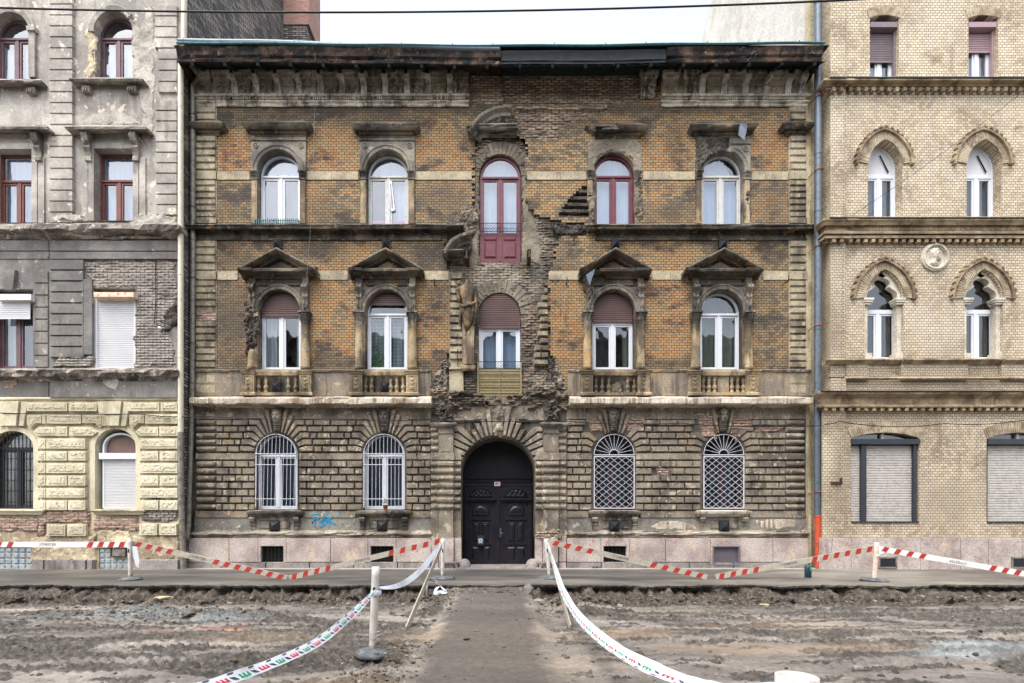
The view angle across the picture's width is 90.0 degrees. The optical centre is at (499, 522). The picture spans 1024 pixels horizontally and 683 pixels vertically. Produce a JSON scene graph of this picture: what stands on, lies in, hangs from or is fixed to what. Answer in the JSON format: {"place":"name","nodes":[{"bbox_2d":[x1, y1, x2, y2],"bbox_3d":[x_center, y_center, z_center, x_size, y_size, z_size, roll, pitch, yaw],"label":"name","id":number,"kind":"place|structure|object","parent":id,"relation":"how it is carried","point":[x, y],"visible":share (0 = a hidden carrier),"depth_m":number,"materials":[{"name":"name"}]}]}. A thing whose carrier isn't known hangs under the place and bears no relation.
{"place":"outdoors","nodes":[
{"label":"outdoors","id":0,"kind":"place"},
{"bbox_2d":[0,0,319,568],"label":"apartment building","id":1,"kind":"structure","parent":0,"point":[94,214],"depth_m":15.02,"materials":[{"name":"brick"}]},
{"bbox_2d":[0,21,29,78],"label":"window","id":2,"kind":"structure","parent":1,"relation":"in","point":[11,60],"depth_m":15.26,"materials":[{"name":"brown wood"}]},
{"bbox_2d":[0,547,31,568],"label":"glass block window","id":3,"kind":"structure","parent":1,"relation":"in","point":[10,557],"depth_m":15.10,"materials":[{"name":"glass"}]},
{"bbox_2d":[1,155,30,221],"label":"window","id":4,"kind":"structure","parent":1,"relation":"in","point":[18,182],"depth_m":15.41,"materials":[{"name":"brown wood"}]},
{"bbox_2d":[0,431,32,507],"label":"window","id":5,"kind":"structure","parent":1,"relation":"in","point":[15,458],"depth_m":15.26,"materials":[{"name":"metal"}]},
{"bbox_2d":[0,292,35,367],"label":"window","id":6,"kind":"structure","parent":1,"relation":"in","point":[14,306],"depth_m":15.26,"materials":[{"name":"white plastic"}]},
{"bbox_2d":[100,548,127,568],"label":"glass block window","id":7,"kind":"structure","parent":1,"relation":"in","point":[106,562],"depth_m":15.11,"materials":[{"name":"glass"}]},
{"bbox_2d":[94,292,137,367],"bbox_3d":[-11.293,-5.654,15.070,1.336,2.207,0.360,0,0,0],"label":"shuttered window","id":8,"kind":"structure","parent":1,"relation":"in","point":[114,311],"depth_m":15.12,"materials":[{"name":"white plastic"}]},
{"bbox_2d":[101,19,132,76],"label":"window","id":9,"kind":"structure","parent":1,"relation":"in","point":[112,59],"depth_m":15.28,"materials":[{"name":"brown wood"}]},
{"bbox_2d":[101,155,132,219],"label":"window","id":10,"kind":"structure","parent":1,"relation":"in","point":[116,170],"depth_m":15.42,"materials":[{"name":"brown wood"}]},
{"bbox_2d":[99,433,135,508],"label":"shuttered window","id":11,"kind":"structure","parent":1,"relation":"in","point":[118,456],"depth_m":15.13,"materials":[{"name":"white plastic"}]},
{"bbox_2d":[3,413,1023,426],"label":"cable","id":12,"kind":"object","parent":1,"relation":"attached to","point":[520,421],"visible":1,"depth_m":15.00,"materials":[{"name":"metal"}]},
{"bbox_2d":[346,421,443,426],"bbox_3d":[-3.100,-2.926,15.100,2.956,0.184,0.016,0,0,0],"label":"cable","id":13,"kind":"object","parent":12,"relation":"hanging from","point":[396,426],"visible":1,"depth_m":15.10,"materials":[{"name":"metal"}]},
{"bbox_2d":[674,424,797,429],"bbox_3d":[7.048,-2.848,15.100,4.062,0.222,0.016,0,0,0],"label":"cable","id":14,"kind":"object","parent":12,"relation":"hanging from","point":[737,429],"visible":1,"depth_m":15.09,"materials":[{"name":"metal"}]},
{"bbox_2d":[0,0,861,13],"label":"cable","id":15,"kind":"object","parent":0,"point":[442,11],"visible":1,"depth_m":10.49,"materials":[{"name":"metal"}]},
{"bbox_2d":[0,586,1023,682],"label":"road","id":16,"kind":"structure","parent":0,"point":[888,641],"depth_m":7.67,"materials":[{"name":"grey soil"}]},
{"bbox_2d":[153,596,170,599],"bbox_3d":[-7.339,1.622,11.071,0.356,0.093,0.262,0,0,-39],"label":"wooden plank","id":17,"kind":"object","parent":16,"relation":"on","point":[164,597],"visible":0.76,"depth_m":11.03,"materials":[{"name":"beige wood"}]},
{"bbox_2d":[181,611,195,615],"bbox_3d":[-5.513,1.599,9.047,0.222,0.095,0.214,0,0,34],"label":"stone","id":18,"kind":"object","parent":16,"relation":"on","point":[188,613],"visible":0.97,"depth_m":8.98,"materials":[{"name":"beige stone"}]},
{"bbox_2d":[355,566,389,659],"bbox_3d":[-1.500,1.052,6.100,0.412,1.060,0.388,2,0,0],"label":"delineator post","id":19,"kind":"object","parent":16,"relation":"on","point":[373,651],"visible":0.94,"depth_m":6.06,"materials":[{"name":"white plastic"}]},
{"bbox_2d":[197,590,375,682],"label":"barrier tape","id":20,"kind":"object","parent":19,"relation":"attached to","point":[241,674],"visible":1,"depth_m":3.66,"materials":[{"name":"white plastic"}]},
{"bbox_2d":[370,589,381,595],"bbox_3d":[-1.479,0.828,6.100,0.136,0.060,0.133,0,0,0],"label":"tape wrap","id":21,"kind":"object","parent":19,"relation":"attached to","point":[378,592],"visible":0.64,"depth_m":6.05,"materials":[{"name":"white plastic"}]},
{"bbox_2d":[379,543,439,588],"bbox_3d":[-1.467,0.720,9.102,0.134,0.505,6.007,0,0,0],"label":"barrier tape","id":22,"kind":"object","parent":19,"relation":"attached to","point":[415,574],"visible":1,"depth_m":9.01,"materials":[{"name":"white plastic"}]},
{"bbox_2d":[405,543,441,630],"bbox_3d":[-1.442,1.124,10.150,0.023,0.130,4.262,0,16,1],"label":"wooden pole","id":23,"kind":"object","parent":16,"relation":"on","point":[414,610],"visible":0.86,"depth_m":9.54,"materials":[{"name":"beige wood"}]},
{"bbox_2d":[423,579,446,594],"bbox_3d":[-1.357,1.340,10.773,0.248,0.280,0.782,0,0,-37],"label":"barrier tape","id":24,"kind":"object","parent":16,"relation":"on","point":[436,592],"visible":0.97,"depth_m":10.63,"materials":[{"name":"white plastic"}]},
{"bbox_2d":[0,587,1023,682],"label":"rubble","id":25,"kind":"object","parent":16,"relation":"on","point":[715,661],"visible":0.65,"depth_m":9.17,"materials":[{"name":"concrete"}]},
{"bbox_2d":[523,583,533,594],"bbox_3d":[0.598,1.427,10.963,0.252,0.308,0.194,0,0,41],"label":"asphalt chunk","id":26,"kind":"object","parent":16,"relation":"on","point":[528,587],"visible":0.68,"depth_m":10.89,"materials":[{"name":"grey stone"}]},
{"bbox_2d":[534,598,544,603],"bbox_3d":[0.772,1.567,10.276,0.240,0.120,0.188,0,0,-18],"label":"stone","id":27,"kind":"object","parent":16,"relation":"on","point":[539,601],"visible":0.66,"depth_m":10.21,"materials":[{"name":"stone"}]},
{"bbox_2d":[548,543,570,629],"bbox_3d":[1.138,1.121,10.200,0.023,0.133,4.163,0,16,0],"label":"wooden pole","id":28,"kind":"object","parent":16,"relation":"on","point":[566,613],"visible":0.43,"depth_m":8.87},
{"bbox_2d":[775,671,819,682],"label":"delineator post","id":29,"kind":"object","parent":16,"relation":"on","point":[791,677],"visible":1,"depth_m":1.64,"materials":[{"name":"white plastic"}]},
{"bbox_2d":[0,567,1023,588],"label":"pavement","id":30,"kind":"structure","parent":0,"point":[644,578],"depth_m":12.44,"materials":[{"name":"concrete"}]},
{"bbox_2d":[118,539,142,580],"bbox_3d":[-8.760,0.860,12.114,0.515,0.980,0.485,-1,0,0],"label":"delineator post","id":31,"kind":"object","parent":30,"relation":"on","point":[130,577],"visible":1,"depth_m":12.07,"materials":[{"name":"white plastic"}]},
{"bbox_2d":[0,542,127,546],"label":"barrier tape","id":32,"kind":"object","parent":31,"relation":"attached to","point":[63,544],"visible":1,"depth_m":12.12,"materials":[{"name":"white plastic"}]},
{"bbox_2d":[132,546,139,567],"bbox_3d":[-8.552,0.801,12.030,0.170,0.500,0.020,0,0,0],"label":"rag","id":33,"kind":"object","parent":31,"relation":"hanging from","point":[136,557],"visible":1,"depth_m":12.02,"materials":[{"name":"white fabric"}]},
{"bbox_2d":[132,540,287,578],"bbox_3d":[-6.943,0.901,12.249,3.743,0.133,0.030,13,0,-2],"label":"barrier tape","id":34,"kind":"object","parent":31,"relation":"attached to","point":[208,560],"visible":1,"depth_m":12.24,"materials":[{"name":"plastic"}]},
{"bbox_2d":[288,537,443,578],"bbox_3d":[-3.223,0.869,12.349,3.880,0.132,0.030,-14,0,0],"label":"barrier tape","id":35,"kind":"object","parent":30,"relation":"on","point":[366,558],"visible":0.98,"depth_m":12.34,"materials":[{"name":"plastic"}]},
{"bbox_2d":[430,539,454,579],"bbox_3d":[-1.382,0.865,12.331,0.618,0.970,0.582,0,0,0],"label":"delineator post","id":36,"kind":"object","parent":30,"relation":"on","point":[442,576],"visible":0.95,"depth_m":12.29,"materials":[{"name":"white plastic"}]},
{"bbox_2d":[173,0,828,568],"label":"apartment building","id":37,"kind":"structure","parent":30,"relation":"on","point":[521,260],"depth_m":15.47,"materials":[{"name":"brick"}]},
{"bbox_2d":[255,434,296,508],"bbox_3d":[-6.777,-1.556,15.625,1.244,2.273,0.410,0,0,0],"label":"window","id":38,"kind":"structure","parent":37,"relation":"in","point":[277,455],"depth_m":15.69,"materials":[{"name":"white plastic"}]},
{"bbox_2d":[254,219,300,223],"bbox_3d":[-6.649,-8.962,15.345,1.333,0.160,0.310,0,0,0],"label":"railing","id":39,"kind":"object","parent":37,"relation":"on","point":[276,220],"depth_m":15.19,"materials":[{"name":"grey metal"}]},
{"bbox_2d":[261,156,299,222],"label":"window","id":40,"kind":"structure","parent":37,"relation":"in","point":[280,183],"depth_m":15.83,"materials":[{"name":"white glass"}]},
{"bbox_2d":[262,293,300,368],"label":"window","id":41,"kind":"structure","parent":37,"relation":"in","point":[281,306],"depth_m":15.67,"materials":[{"name":"white plastic"}]},
{"bbox_2d":[303,87,315,282],"bbox_3d":[-5.616,-10.606,15.112,0.397,7.048,0.087,0,0,-15],"label":"cable","id":42,"kind":"object","parent":37,"relation":"hanging from","point":[312,179],"visible":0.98,"depth_m":15.12,"materials":[{"name":"grey metal"}]},
{"bbox_2d":[372,339,383,366],"bbox_3d":[-3.752,-5.295,15.755,0.682,1.126,0.069,0,0,0],"label":"potted plant","id":43,"kind":"object","parent":37,"relation":"on","point":[374,363],"visible":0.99,"depth_m":15.76,"materials":[{"name":"green plant"}]},
{"bbox_2d":[363,434,404,508],"bbox_3d":[-3.515,-1.556,15.625,1.235,2.273,0.410,0,0,0],"label":"window","id":44,"kind":"structure","parent":37,"relation":"in","point":[384,455],"depth_m":15.81,"materials":[{"name":"white plastic"}]},
{"bbox_2d":[382,499,387,509],"bbox_3d":[-3.450,-0.575,15.329,0.208,0.345,0.164,0,0,-34],"label":"flower pot","id":45,"kind":"object","parent":37,"relation":"on","point":[385,507],"visible":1,"depth_m":15.30,"materials":[{"name":"ceramic"}]},
{"bbox_2d":[368,293,406,368],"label":"window","id":46,"kind":"structure","parent":37,"relation":"in","point":[391,328],"depth_m":15.67,"materials":[{"name":"white glass"}]},
{"bbox_2d":[369,156,407,223],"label":"window","id":47,"kind":"structure","parent":37,"relation":"in","point":[388,181],"depth_m":15.81,"materials":[{"name":"white glass"}]},
{"bbox_2d":[477,535,484,544],"bbox_3d":[-0.610,0.551,16.147,0.244,0.315,0.106,0,0,0],"label":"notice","id":48,"kind":"object","parent":37,"relation":"attached to","point":[480,540],"visible":1,"depth_m":16.10,"materials":[{"name":"white paper"}]},
{"bbox_2d":[479,294,519,368],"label":"window","id":49,"kind":"structure","parent":37,"relation":"in","point":[499,314],"depth_m":15.66,"materials":[{"name":"white plastic"}]},
{"bbox_2d":[480,157,520,262],"bbox_3d":[0.008,-9.571,15.740,1.248,3.273,0.220,0,0,0],"label":"window","id":50,"kind":"structure","parent":37,"relation":"in","point":[500,182],"depth_m":15.67,"materials":[{"name":"red paint"}]},
{"bbox_2d":[592,293,632,368],"bbox_3d":[3.439,-5.843,15.723,1.233,2.364,0.256,0,0,0],"label":"window","id":51,"kind":"structure","parent":37,"relation":"in","point":[612,311],"depth_m":15.66,"materials":[{"name":"white plastic"}]},
{"bbox_2d":[593,156,632,223],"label":"window","id":52,"kind":"structure","parent":37,"relation":"in","point":[613,188],"depth_m":15.83,"materials":[{"name":"red paint"}]},
{"bbox_2d":[593,434,634,508],"bbox_3d":[3.455,-1.556,15.673,1.233,2.273,0.416,0,0,0],"label":"window","id":53,"kind":"structure","parent":37,"relation":"in","point":[612,466],"depth_m":15.69,"materials":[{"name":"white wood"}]},
{"bbox_2d":[700,294,738,368],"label":"window","id":54,"kind":"structure","parent":37,"relation":"in","point":[719,324],"depth_m":15.82,"materials":[{"name":"white glass"}]},
{"bbox_2d":[702,156,739,223],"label":"window","id":55,"kind":"structure","parent":37,"relation":"in","point":[720,191],"depth_m":15.83,"materials":[{"name":"white glass"}]},
{"bbox_2d":[702,434,743,509],"bbox_3d":[6.773,-1.556,15.673,1.233,2.273,0.416,0,0,0],"label":"window","id":56,"kind":"structure","parent":37,"relation":"in","point":[721,462],"depth_m":15.68,"materials":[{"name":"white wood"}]},
{"bbox_2d":[537,539,561,579],"bbox_3d":[1.162,0.867,12.442,0.618,0.970,0.582,-5,0,0],"label":"delineator post","id":57,"kind":"object","parent":30,"relation":"on","point":[548,576],"visible":0.81,"depth_m":12.40,"materials":[{"name":"white plastic"}]},
{"bbox_2d":[546,539,774,682],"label":"barrier tape","id":58,"kind":"object","parent":57,"relation":"attached to","point":[636,660],"visible":1,"depth_m":4.86,"materials":[{"name":"white plastic"}]},
{"bbox_2d":[549,539,707,578],"bbox_3d":[3.089,0.878,12.299,3.869,0.134,0.030,13,0,0],"label":"barrier tape","id":59,"kind":"object","parent":30,"relation":"on","point":[628,559],"visible":1,"depth_m":12.29,"materials":[{"name":"plastic"}]},
{"bbox_2d":[804,563,811,577],"bbox_3d":[7.650,1.120,12.668,0.198,0.460,0.156,0,0,0],"label":"canister","id":60,"kind":"object","parent":30,"relation":"on","point":[808,571],"visible":0.81,"depth_m":12.61,"materials":[{"name":"teal metal"}]},
{"bbox_2d":[701,0,1023,568],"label":"apartment building","id":61,"kind":"structure","parent":30,"relation":"on","point":[923,325],"depth_m":15.05,"materials":[{"name":"beige brick"}]},
{"bbox_2d":[831,1,846,548],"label":"cable","id":62,"kind":"object","parent":61,"relation":"attached to","point":[842,287],"visible":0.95,"depth_m":14.90,"materials":[{"name":"grey metal"}]},
{"bbox_2d":[867,281,892,357],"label":"window","id":63,"kind":"structure","parent":61,"relation":"in","point":[879,322],"depth_m":15.44,"materials":[{"name":"white plastic"}]},
{"bbox_2d":[868,147,894,216],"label":"window","id":64,"kind":"structure","parent":61,"relation":"in","point":[881,167],"depth_m":15.33,"materials":[{"name":"white plastic"}]},
{"bbox_2d":[870,22,896,76],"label":"window","id":65,"kind":"structure","parent":61,"relation":"in","point":[882,34],"depth_m":15.23,"materials":[{"name":"pink plastic"}]},
{"bbox_2d":[851,434,919,522],"bbox_3d":[11.333,-1.329,15.125,2.031,2.639,0.250,0,0,0],"label":"shop window","id":66,"kind":"structure","parent":61,"relation":"in","point":[883,471],"depth_m":15.15,"materials":[{"name":"metal"}]},
{"bbox_2d":[850,92,1021,216],"bbox_3d":[11.727,-9.937,13.900,3.930,2.348,0.012,0,0,27],"label":"cable","id":67,"kind":"object","parent":61,"relation":"attached to","point":[937,156],"visible":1,"depth_m":13.81,"materials":[{"name":"metal"}]},
{"bbox_2d":[966,281,990,357],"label":"window","id":68,"kind":"structure","parent":61,"relation":"in","point":[977,321],"depth_m":15.37,"materials":[{"name":"white plastic"}]},
{"bbox_2d":[966,147,992,216],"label":"window","id":69,"kind":"structure","parent":61,"relation":"in","point":[979,168],"depth_m":15.33,"materials":[{"name":"white plastic"}]},
{"bbox_2d":[968,22,995,76],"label":"window","id":70,"kind":"structure","parent":61,"relation":"in","point":[980,34],"depth_m":15.23,"materials":[{"name":"pink plastic"}]},
{"bbox_2d":[986,434,1023,522],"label":"shop window","id":71,"kind":"structure","parent":61,"relation":"in","point":[1004,457],"depth_m":15.15,"materials":[{"name":"metal"}]},
{"bbox_2d":[859,542,888,581],"bbox_3d":[8.737,0.901,11.906,0.597,0.900,0.563,4,0,0],"label":"delineator post","id":72,"kind":"object","parent":30,"relation":"on","point":[873,578],"visible":0.99,"depth_m":11.86,"materials":[{"name":"white plastic"}]},
{"bbox_2d":[715,546,873,578],"bbox_3d":[7.086,0.950,12.274,3.837,0.132,0.030,-11,0,2],"label":"barrier tape","id":73,"kind":"object","parent":72,"relation":"attached to","point":[795,562],"visible":0.98,"depth_m":12.26,"materials":[{"name":"plastic"}]},
{"bbox_2d":[879,546,1023,575],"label":"barrier tape","id":74,"kind":"object","parent":72,"relation":"attached to","point":[952,561],"visible":0.99,"depth_m":12.07,"materials":[{"name":"white plastic"}]},
{"bbox_2d":[320,0,710,43],"label":"sky","id":75,"kind":"structure","parent":0,"point":[658,25],"materials":[{"name":"white"}]},
{"bbox_2d":[8,586,1023,587],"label":"ground","id":76,"kind":"structure","parent":0,"point":[536,586],"depth_m":15.71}
]}

